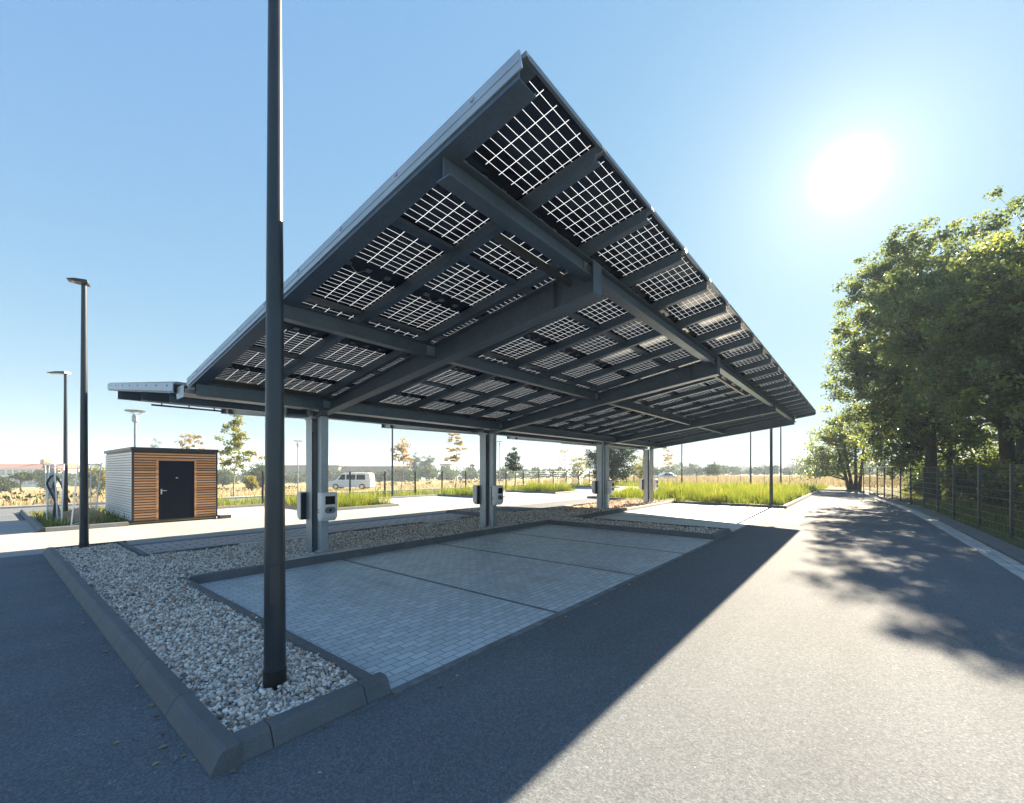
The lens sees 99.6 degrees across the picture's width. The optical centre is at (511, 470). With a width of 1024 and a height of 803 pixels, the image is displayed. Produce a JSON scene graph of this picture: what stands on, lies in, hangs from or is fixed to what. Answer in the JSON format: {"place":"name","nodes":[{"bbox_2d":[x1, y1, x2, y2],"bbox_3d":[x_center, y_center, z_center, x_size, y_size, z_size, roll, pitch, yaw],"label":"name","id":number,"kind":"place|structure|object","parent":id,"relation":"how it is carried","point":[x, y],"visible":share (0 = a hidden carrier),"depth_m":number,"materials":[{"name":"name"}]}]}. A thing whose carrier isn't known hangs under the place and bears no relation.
{"place":"outdoors","nodes":[
{"label":"outdoors","id":0,"kind":"place"},
{"bbox_2d":[0,489,105,505],"bbox_3d":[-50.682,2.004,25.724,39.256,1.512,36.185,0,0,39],"label":"dry grass","id":1,"kind":"structure","parent":0,"point":[23,498],"depth_m":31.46,"materials":[{"name":"beige plant"}]},
{"bbox_2d":[27,507,212,526],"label":"island soil","id":2,"kind":"structure","parent":0,"point":[30,512],"depth_m":15.67,"materials":[{"name":"brown soil"}]},
{"bbox_2d":[44,464,57,519],"bbox_3d":[-15.932,0.742,14.960,2.837,1.921,0.080,0,0,38],"label":"construction fence panel","id":3,"kind":"object","parent":2,"relation":"on","point":[51,473],"visible":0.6,"depth_m":14.78,"materials":[{"name":"silver metal"}]},
{"bbox_2d":[46,464,64,524],"bbox_3d":[-15.309,0.744,14.498,2.882,1.923,0.176,0,0,35],"label":"construction fence panel","id":4,"kind":"object","parent":2,"relation":"on","point":[61,505],"visible":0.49,"depth_m":14.21,"materials":[{"name":"silver metal"}]},
{"bbox_2d":[46,475,70,523],"bbox_3d":[-14.992,0.952,14.303,2.149,1.618,0.354,0,0,37],"label":"drain hose","id":5,"kind":"object","parent":4,"relation":"hanging from","point":[52,495],"visible":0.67,"depth_m":14.38,"materials":[{"name":"rubber"}]},
{"bbox_2d":[46,371,70,511],"bbox_3d":[-17.075,-0.957,16.292,0.708,5.515,0.241,0,0,0],"label":"lamp post","id":6,"kind":"object","parent":2,"relation":"on","point":[65,446],"visible":0.69,"depth_m":16.25,"materials":[{"name":"metal"}]},
{"bbox_2d":[30,504,128,526],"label":"weeds","id":7,"kind":"object","parent":2,"relation":"on","point":[45,521],"visible":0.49,"depth_m":14.56,"materials":[{"name":"green plant"}]},
{"bbox_2d":[50,508,110,523],"bbox_3d":[-15.568,1.572,15.566,4.200,0.432,1.700,0,0,39],"label":"shrub","id":8,"kind":"object","parent":2,"relation":"on","point":[93,512],"visible":0.28,"depth_m":15.12,"materials":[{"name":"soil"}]},
{"bbox_2d":[70,463,101,525],"bbox_3d":[-14.201,0.742,14.473,0.128,1.921,3.016,0,0,-32],"label":"construction fence panel","id":9,"kind":"object","parent":2,"relation":"on","point":[75,492],"visible":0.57,"depth_m":14.56,"materials":[{"name":"silver metal"}]},
{"bbox_2d":[165,510,565,579],"bbox_3d":[-1.986,1.725,12.928,2.900,0.001,13.450,0,0,39],"label":"gravel bedding","id":10,"kind":"object","parent":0,"point":[385,536],"visible":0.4,"depth_m":11.47,"materials":[{"name":"grey gravel"}]},
{"bbox_2d":[56,532,397,618],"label":"gravel","id":11,"kind":"structure","parent":10,"relation":"on","point":[117,572],"depth_m":7.60,"materials":[{"name":"grey gravel"}]},
{"bbox_2d":[341,508,721,542],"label":"gravel","id":12,"kind":"structure","parent":10,"relation":"on","point":[506,517],"depth_m":13.32,"materials":[{"name":"grey gravel"}]},
{"bbox_2d":[0,475,749,508],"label":"pavement","id":13,"kind":"structure","parent":0,"point":[30,506],"depth_m":24.58,"materials":[{"name":"grey concrete"}]},
{"bbox_2d":[0,475,761,512],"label":"road","id":14,"kind":"structure","parent":0,"point":[12,510],"depth_m":21.86,"materials":[{"name":"grey asphalt"}]},
{"bbox_2d":[64,519,718,724],"bbox_3d":[-1.823,1.725,10.991,10.600,0.001,12.850,0,0,39],"label":"gravel bedding","id":15,"kind":"object","parent":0,"point":[328,688],"visible":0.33,"depth_m":3.72,"materials":[{"name":"grey gravel"}]},
{"bbox_2d":[123,601,358,732],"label":"gravel","id":16,"kind":"structure","parent":15,"relation":"on","point":[195,660],"depth_m":3.79,"materials":[{"name":"grey gravel"}]},
{"bbox_2d":[263,0,286,690],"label":"lamp post","id":17,"kind":"object","parent":15,"relation":"on","point":[274,663],"visible":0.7,"depth_m":3.41,"materials":[{"name":"metal"}]},
{"bbox_2d":[1,472,906,519],"bbox_3d":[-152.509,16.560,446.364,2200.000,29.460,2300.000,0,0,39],"label":"ground","id":18,"kind":"structure","parent":0,"point":[239,486],"depth_m":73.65,"materials":[{"name":"plant"}]},
{"bbox_2d":[0,475,22,491],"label":"distant tree","id":19,"kind":"object","parent":18,"relation":"on","point":[6,484],"visible":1,"depth_m":59.96,"materials":[{"name":"green plant"}]},
{"bbox_2d":[0,513,23,521],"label":"driveway mouth","id":20,"kind":"object","parent":18,"relation":"on","point":[5,517],"visible":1,"depth_m":16.55},
{"bbox_2d":[6,471,38,492],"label":"distant tree","id":21,"kind":"object","parent":18,"relation":"on","point":[25,476],"visible":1,"depth_m":61.72,"materials":[{"name":"green plant"}]},
{"bbox_2d":[0,459,79,486],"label":"building","id":22,"kind":"structure","parent":18,"relation":"on","point":[6,469],"depth_m":150.00,"materials":[{"name":"white tile"}]},
{"bbox_2d":[33,462,61,489],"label":"distant tree","id":23,"kind":"object","parent":18,"relation":"on","point":[40,473],"visible":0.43,"depth_m":79.55,"materials":[{"name":"green plant"}]},
{"bbox_2d":[75,461,105,491],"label":"distant tree","id":24,"kind":"object","parent":18,"relation":"on","point":[102,478],"visible":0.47,"depth_m":59.44,"materials":[{"name":"green plant"}]},
{"bbox_2d":[124,409,145,446],"bbox_3d":[-17.328,-0.490,19.899,0.800,4.580,0.800,0,0,39],"label":"street lamp","id":25,"kind":"object","parent":18,"relation":"on","point":[135,419],"visible":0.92,"depth_m":19.85,"materials":[{"name":"grey metal"}]},
{"bbox_2d":[174,433,203,448],"bbox_3d":[-25.315,-0.402,34.100,1.509,5.177,2.000,0,0,39],"label":"maple tree","id":26,"kind":"object","parent":18,"relation":"on","point":[190,441],"visible":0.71,"depth_m":34.02,"materials":[{"name":"orange plant"}]},
{"bbox_2d":[58,468,386,485],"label":"wood","id":27,"kind":"object","parent":18,"relation":"on","point":[289,476],"visible":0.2,"depth_m":140.54,"materials":[{"name":"green plant"}]},
{"bbox_2d":[218,464,236,486],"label":"distant tree","id":28,"kind":"object","parent":18,"relation":"on","point":[224,476],"visible":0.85,"depth_m":89.56,"materials":[{"name":"green plant"}]},
{"bbox_2d":[214,414,264,496],"bbox_3d":[-19.598,-1.237,31.216,3.267,6.612,2.086,0,0,-38],"label":"maple tree","id":29,"kind":"object","parent":18,"relation":"on","point":[233,425],"visible":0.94,"depth_m":30.82,"materials":[{"name":"green plant"}]},
{"bbox_2d":[243,475,258,489],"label":"distant tree","id":30,"kind":"object","parent":18,"relation":"on","point":[251,482],"visible":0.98,"depth_m":51.66,"materials":[{"name":"yellow plant"}]},
{"bbox_2d":[240,461,264,486],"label":"distant tree","id":31,"kind":"object","parent":18,"relation":"on","point":[256,471],"visible":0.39,"depth_m":74.18,"materials":[{"name":"green plant"}]},
{"bbox_2d":[294,440,301,491],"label":"street lamp","id":32,"kind":"object","parent":18,"relation":"on","point":[297,444],"visible":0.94,"depth_m":40.94,"materials":[{"name":"grey metal"}]},
{"bbox_2d":[255,465,349,481],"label":"building","id":33,"kind":"structure","parent":18,"relation":"on","point":[292,469],"depth_m":185.00,"materials":[{"name":"white glass"}]},
{"bbox_2d":[0,486,637,557],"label":"service lane","id":34,"kind":"structure","parent":18,"relation":"on","point":[21,538],"depth_m":13.64,"materials":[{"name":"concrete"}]},
{"bbox_2d":[104,447,218,524],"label":"shed","id":35,"kind":"structure","parent":34,"relation":"on","point":[146,485],"depth_m":15.28,"materials":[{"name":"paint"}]},
{"bbox_2d":[159,461,193,518],"bbox_3d":[-11.812,0.670,15.263,0.105,2.020,1.030,0,0,39],"label":"door","id":36,"kind":"structure","parent":35,"relation":"in","point":[176,478],"depth_m":15.27,"materials":[{"name":"metal"}]},
{"bbox_2d":[216,506,296,518],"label":"parking bays","id":37,"kind":"object","parent":34,"relation":"on","point":[245,512],"visible":0.4,"depth_m":18.93,"materials":[{"name":"grey concrete"}]},
{"bbox_2d":[382,492,545,505],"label":"parking bays","id":38,"kind":"object","parent":34,"relation":"on","point":[419,500],"visible":0.7,"depth_m":26.75,"materials":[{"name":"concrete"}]},
{"bbox_2d":[328,472,374,488],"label":"minibus","id":39,"kind":"object","parent":18,"relation":"on","point":[342,479],"visible":0.86,"depth_m":50.08,"materials":[{"name":"white paint"}]},
{"bbox_2d":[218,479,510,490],"bbox_3d":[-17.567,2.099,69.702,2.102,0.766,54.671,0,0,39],"label":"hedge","id":40,"kind":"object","parent":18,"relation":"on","point":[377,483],"visible":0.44,"depth_m":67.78,"materials":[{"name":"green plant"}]},
{"bbox_2d":[343,466,412,480],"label":"building","id":41,"kind":"structure","parent":18,"relation":"on","point":[360,469],"depth_m":190.00,"materials":[{"name":"white glass"}]},
{"bbox_2d":[391,429,393,496],"bbox_3d":[-8.042,-1.232,28.270,0.638,6.065,0.241,0,0,0],"label":"lamp post","id":42,"kind":"object","parent":18,"relation":"on","point":[392,486],"visible":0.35,"depth_m":28.22,"materials":[{"name":"metal"}]},
{"bbox_2d":[390,436,413,491],"bbox_3d":[-9.112,-0.441,35.806,1.992,4.828,1.737,0,0,-13],"label":"maple tree","id":43,"kind":"object","parent":18,"relation":"on","point":[403,458],"visible":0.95,"depth_m":35.94,"materials":[{"name":"orange plant"}]},
{"bbox_2d":[408,452,423,475],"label":"distant tree","id":44,"kind":"object","parent":18,"relation":"on","point":[416,463],"visible":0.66,"depth_m":149.53,"materials":[{"name":"green plant"}]},
{"bbox_2d":[419,454,436,480],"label":"distant tree","id":45,"kind":"object","parent":18,"relation":"on","point":[426,461],"visible":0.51,"depth_m":151.51,"materials":[{"name":"green plant"}]},
{"bbox_2d":[218,478,638,505],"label":"verge grass","id":46,"kind":"structure","parent":18,"relation":"on","point":[396,493],"depth_m":30.21,"materials":[{"name":"green plant"}]},
{"bbox_2d":[261,471,641,503],"bbox_3d":[3.416,0.970,43.179,0.063,1.820,52.590,0,0,39],"label":"fence","id":47,"kind":"object","parent":18,"relation":"on","point":[263,491],"visible":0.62,"depth_m":30.56,"materials":[{"name":"metal"}]},
{"bbox_2d":[443,433,467,488],"bbox_3d":[-5.014,-0.665,36.957,2.286,5.162,1.927,0,0,39],"label":"maple tree","id":48,"kind":"object","parent":18,"relation":"on","point":[455,458],"visible":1,"depth_m":37.02,"materials":[{"name":"orange plant"}]},
{"bbox_2d":[503,447,524,485],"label":"young tree","id":49,"kind":"object","parent":18,"relation":"on","point":[514,464],"visible":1,"depth_m":44.83,"materials":[{"name":"green plant"}]},
{"bbox_2d":[366,463,666,481],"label":"wood","id":50,"kind":"object","parent":18,"relation":"on","point":[427,471],"visible":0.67,"depth_m":146.56,"materials":[{"name":"green plant"}]},
{"bbox_2d":[567,456,593,483],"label":"young tree","id":51,"kind":"object","parent":18,"relation":"on","point":[577,465],"visible":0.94,"depth_m":52.03,"materials":[{"name":"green plant"}]},
{"bbox_2d":[583,447,637,485],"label":"young tree","id":52,"kind":"object","parent":18,"relation":"on","point":[616,461],"visible":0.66,"depth_m":48.20,"materials":[{"name":"green plant"}]},
{"bbox_2d":[629,455,649,478],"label":"young tree","id":53,"kind":"object","parent":18,"relation":"on","point":[639,468],"visible":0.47,"depth_m":61.47,"materials":[{"name":"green plant"}]},
{"bbox_2d":[661,448,674,478],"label":"young tree","id":54,"kind":"object","parent":18,"relation":"on","point":[668,458],"visible":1,"depth_m":65.98,"materials":[{"name":"orange plant"}]},
{"bbox_2d":[703,460,723,475],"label":"distant tree","id":55,"kind":"object","parent":18,"relation":"on","point":[712,469],"visible":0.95,"depth_m":109.48,"materials":[{"name":"green plant"}]},
{"bbox_2d":[572,483,912,490],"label":"verge","id":56,"kind":"structure","parent":18,"relation":"on","point":[865,488],"depth_m":42.17,"materials":[{"name":"plant"}]},
{"bbox_2d":[615,479,829,490],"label":"verge grass","id":57,"kind":"structure","parent":56,"relation":"on","point":[821,486],"depth_m":48.15,"materials":[{"name":"green plant"}]},
{"bbox_2d":[780,427,781,483],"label":"lamp post","id":58,"kind":"object","parent":56,"relation":"on","point":[780,456],"visible":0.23,"depth_m":47.47,"materials":[{"name":"metal"}]},
{"bbox_2d":[790,403,885,491],"bbox_3d":[28.999,-1.927,38.195,7.607,7.737,5.260,0,0,39],"label":"tree","id":59,"kind":"object","parent":56,"relation":"on","point":[832,439],"visible":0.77,"depth_m":37.69,"materials":[{"name":"green plant"}]},
{"bbox_2d":[630,462,893,475],"bbox_3d":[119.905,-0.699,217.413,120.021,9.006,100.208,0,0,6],"label":"wood","id":60,"kind":"object","parent":18,"relation":"on","point":[691,469],"visible":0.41,"depth_m":192.52,"materials":[{"name":"green plant"}]},
{"bbox_2d":[798,450,924,475],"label":"wood","id":61,"kind":"object","parent":18,"relation":"on","point":[864,467],"visible":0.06,"depth_m":143.06,"materials":[{"name":"green plant"}]},
{"bbox_2d":[860,492,1023,579],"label":"gutter","id":62,"kind":"object","parent":18,"relation":"on","point":[1010,568],"visible":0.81,"depth_m":10.18,"materials":[{"name":"concrete"}]},
{"bbox_2d":[863,463,1023,540],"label":"fence","id":63,"kind":"object","parent":18,"relation":"on","point":[890,487],"visible":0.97,"depth_m":15.54,"materials":[{"name":"metal"}]},
{"bbox_2d":[864,492,1023,571],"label":"gutter","id":64,"kind":"object","parent":18,"relation":"on","point":[1014,563],"visible":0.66,"depth_m":10.73,"materials":[{"name":"concrete"}]},
{"bbox_2d":[866,490,1023,564],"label":"kerb","id":65,"kind":"structure","parent":18,"relation":"on","point":[1008,550],"depth_m":11.74,"materials":[{"name":"concrete"}]},
{"bbox_2d":[871,491,1023,549],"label":"fence verge","id":66,"kind":"structure","parent":18,"relation":"on","point":[1017,542],"depth_m":15.00,"materials":[{"name":"green plant"}]},
{"bbox_2d":[818,215,1014,500],"bbox_3d":[23.636,-6.083,24.444,10.299,15.988,8.077,0,0,39],"label":"tree","id":67,"kind":"object","parent":66,"relation":"on","point":[865,369],"visible":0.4,"depth_m":24.66,"materials":[{"name":"green plant"}]},
{"bbox_2d":[896,460,945,494],"bbox_3d":[29.324,0.524,30.239,3.736,2.800,5.205,0,0,39],"label":"bush","id":68,"kind":"object","parent":66,"relation":"on","point":[915,483],"visible":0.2,"depth_m":29.89,"materials":[{"name":"green plant"}]},
{"bbox_2d":[856,376,998,497],"bbox_3d":[26.484,-3.220,27.382,7.410,10.312,7.137,0,0,39],"label":"tree","id":69,"kind":"object","parent":66,"relation":"on","point":[910,453],"visible":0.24,"depth_m":27.21,"materials":[{"name":"green plant"}]},
{"bbox_2d":[853,223,1023,434],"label":"tree","id":70,"kind":"object","parent":66,"relation":"on","point":[998,371],"visible":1,"depth_m":14.14,"materials":[{"name":"green plant"}]},
{"bbox_2d":[861,185,1023,509],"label":"tree","id":71,"kind":"object","parent":66,"relation":"on","point":[1008,447],"visible":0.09,"depth_m":19.61,"materials":[{"name":"green plant"}]},
{"bbox_2d":[897,491,1023,538],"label":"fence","id":72,"kind":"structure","parent":66,"relation":"on","point":[989,516],"depth_m":16.90,"materials":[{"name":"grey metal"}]},
{"bbox_2d":[939,455,996,500],"bbox_3d":[26.447,0.514,24.854,4.430,2.804,4.052,0,0,-15],"label":"bush","id":73,"kind":"object","parent":66,"relation":"on","point":[964,470],"visible":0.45,"depth_m":24.53,"materials":[{"name":"green plant"}]},
{"bbox_2d":[958,451,999,467],"bbox_3d":[29.100,0.370,26.475,4.365,3.080,4.341,0,0,-3],"label":"bush","id":74,"kind":"object","parent":66,"relation":"on","point":[986,460],"visible":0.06,"depth_m":25.99,"materials":[{"name":"green plant"}]},
{"bbox_2d":[969,452,1022,504],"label":"bush","id":75,"kind":"object","parent":66,"relation":"on","point":[995,486],"visible":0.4,"depth_m":20.40,"materials":[{"name":"green plant"}]},
{"bbox_2d":[987,451,1023,513],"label":"bush","id":76,"kind":"object","parent":66,"relation":"on","point":[1018,473],"visible":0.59,"depth_m":17.11,"materials":[{"name":"green plant"}]},
{"bbox_2d":[940,395,1016,462],"bbox_3d":[32.705,-4.097,26.814,9.991,12.042,9.524,0,0,10],"label":"tree","id":77,"kind":"object","parent":18,"relation":"on","point":[990,442],"visible":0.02,"depth_m":28.00,"materials":[{"name":"green plant"}]},
{"bbox_2d":[0,491,1023,802],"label":"driveway","id":78,"kind":"structure","parent":0,"point":[838,647],"depth_m":3.39,"materials":[{"name":"grey asphalt"}]},
{"bbox_2d":[19,509,128,531],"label":"kerb","id":79,"kind":"structure","parent":78,"relation":"on","point":[34,523],"depth_m":13.53,"materials":[{"name":"concrete"}]},
{"bbox_2d":[66,278,90,547],"bbox_3d":[-9.464,-1.182,9.449,0.348,5.965,0.240,0,0,-34],"label":"lamp post","id":80,"kind":"object","parent":78,"relation":"on","point":[83,505],"visible":0.84,"depth_m":9.45,"materials":[{"name":"metal"}]},
{"bbox_2d":[134,513,472,554],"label":"parallel bays","id":81,"kind":"object","parent":78,"relation":"on","point":[149,549],"visible":0.4,"depth_m":11.95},
{"bbox_2d":[285,503,398,510],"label":"kerb","id":82,"kind":"structure","parent":78,"relation":"on","point":[354,507],"depth_m":20.47,"materials":[{"name":"concrete"}]},
{"label":"island soil","id":83,"kind":"structure","parent":82,"relation":"in","visible":0},
{"bbox_2d":[285,487,391,507],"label":"tall grass","id":84,"kind":"structure","parent":83,"relation":"on","point":[355,499],"depth_m":21.57,"materials":[{"name":"green plant"}]},
{"bbox_2d":[42,499,731,777],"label":"kerb","id":85,"kind":"structure","parent":78,"relation":"on","point":[213,744],"depth_m":3.65,"materials":[{"name":"concrete"}]},
{"bbox_2d":[239,505,621,559],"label":"concrete pads","id":86,"kind":"object","parent":78,"relation":"on","point":[292,538],"visible":0.38,"depth_m":10.15,"materials":[{"name":"grey concrete"}]},
{"bbox_2d":[199,524,712,688],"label":"parking bays","id":87,"kind":"object","parent":78,"relation":"on","point":[396,629],"visible":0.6,"depth_m":6.53,"materials":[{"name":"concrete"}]},
{"bbox_2d":[107,49,815,553],"bbox_3d":[1.669,-0.438,15.144,13.208,4.476,21.546,0,0,39],"label":"solar carport","id":88,"kind":"object","parent":78,"relation":"on","point":[501,251],"visible":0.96,"depth_m":6.15,"materials":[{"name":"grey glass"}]},
{"bbox_2d":[297,491,305,519],"bbox_3d":[-4.378,0.740,9.223,0.232,0.580,0.343,0,0,39],"label":"charging station","id":89,"kind":"object","parent":88,"relation":"attached to","point":[301,505],"visible":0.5,"depth_m":9.06,"materials":[{"name":"grey plastic"}]},
{"bbox_2d":[317,492,336,520],"bbox_3d":[-3.772,0.740,8.855,0.232,0.580,0.343,0,0,39],"label":"charging station","id":90,"kind":"object","parent":88,"relation":"attached to","point":[326,506],"visible":1,"depth_m":8.76,"materials":[{"name":"grey plastic"}]},
{"bbox_2d":[473,485,479,503],"bbox_3d":[-1.033,0.740,13.334,0.232,0.580,0.343,0,0,39],"label":"charging station","id":91,"kind":"object","parent":88,"relation":"attached to","point":[476,494],"visible":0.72,"depth_m":13.18,"materials":[{"name":"grey plastic"}]},
{"bbox_2d":[491,485,502,504],"bbox_3d":[-0.427,0.740,12.966,0.232,0.580,0.343,0,0,39],"label":"charging station","id":92,"kind":"object","parent":88,"relation":"attached to","point":[496,494],"visible":1,"depth_m":12.86,"materials":[{"name":"grey plastic"}]},
{"bbox_2d":[607,481,613,493],"bbox_3d":[4.281,0.740,18.753,0.232,0.580,0.343,0,0,39],"label":"charging station","id":93,"kind":"object","parent":88,"relation":"attached to","point":[610,487],"visible":1,"depth_m":18.64,"materials":[{"name":"grey plastic"}]},
{"bbox_2d":[437,494,505,497],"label":"kerb","id":94,"kind":"structure","parent":78,"relation":"on","point":[465,496],"depth_m":29.23,"materials":[{"name":"concrete"}]},
{"label":"island soil","id":95,"kind":"structure","parent":94,"relation":"in","visible":0},
{"bbox_2d":[440,484,504,495],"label":"tall grass","id":96,"kind":"structure","parent":95,"relation":"on","point":[469,492],"depth_m":29.66,"materials":[{"name":"green plant"}]},
{"bbox_2d":[28,497,1011,772],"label":"fallen leaves","id":97,"kind":"object","parent":78,"relation":"on","point":[234,769],"visible":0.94,"depth_m":3.46,"materials":[{"name":"brown plant"}]},
{"bbox_2d":[218,485,865,508],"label":"kerb","id":98,"kind":"structure","parent":78,"relation":"on","point":[251,505],"depth_m":27.18,"materials":[{"name":"concrete"}]},
{"bbox_2d":[506,490,579,493],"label":"kerb","id":99,"kind":"structure","parent":78,"relation":"on","point":[574,491],"depth_m":34.61,"materials":[{"name":"concrete"}]},
{"label":"island soil","id":100,"kind":"structure","parent":99,"relation":"in","visible":0},
{"bbox_2d":[510,479,573,491],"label":"tall grass","id":101,"kind":"structure","parent":100,"relation":"on","point":[539,486],"depth_m":35.15,"materials":[{"name":"green plant"}]},
{"bbox_2d":[342,506,783,694],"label":"bay lines","id":102,"kind":"object","parent":78,"relation":"on","point":[424,677],"visible":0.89,"depth_m":5.91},
{"bbox_2d":[590,503,781,531],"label":"parking bays","id":103,"kind":"object","parent":78,"relation":"on","point":[700,511],"visible":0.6,"depth_m":17.25,"materials":[{"name":"concrete"}]},
{"bbox_2d":[587,490,819,508],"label":"kerb","id":104,"kind":"structure","parent":78,"relation":"on","point":[787,505],"depth_m":22.57,"materials":[{"name":"concrete"}]},
{"bbox_2d":[0,0,1023,480],"label":"sky","id":105,"kind":"structure","parent":0,"point":[780,142],"materials":[{"name":"blue"}]},
{"bbox_2d":[549,499,665,512],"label":"gravel","id":106,"kind":"structure","parent":0,"point":[629,501],"depth_m":20.88,"materials":[{"name":"grey gravel"}]},
{"bbox_2d":[596,496,794,504],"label":"island soil","id":107,"kind":"structure","parent":0,"point":[667,499],"depth_m":25.46,"materials":[{"name":"brown soil"}]},
{"bbox_2d":[609,478,817,504],"bbox_3d":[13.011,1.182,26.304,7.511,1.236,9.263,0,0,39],"label":"tall grass","id":108,"kind":"structure","parent":107,"relation":"on","point":[736,494],"depth_m":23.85,"materials":[{"name":"green plant"}]},
{"bbox_2d":[769,428,772,504],"bbox_3d":[12.358,-1.232,21.020,0.638,6.065,0.241,0,0,0],"label":"lamp post","id":109,"kind":"object","parent":107,"relation":"on","point":[771,473],"visible":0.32,"depth_m":20.96,"materials":[{"name":"metal"}]},
{"bbox_2d":[524,473,909,487],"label":"dry grass","id":110,"kind":"structure","parent":0,"point":[731,479],"depth_m":64.46,"materials":[{"name":"beige plant"}]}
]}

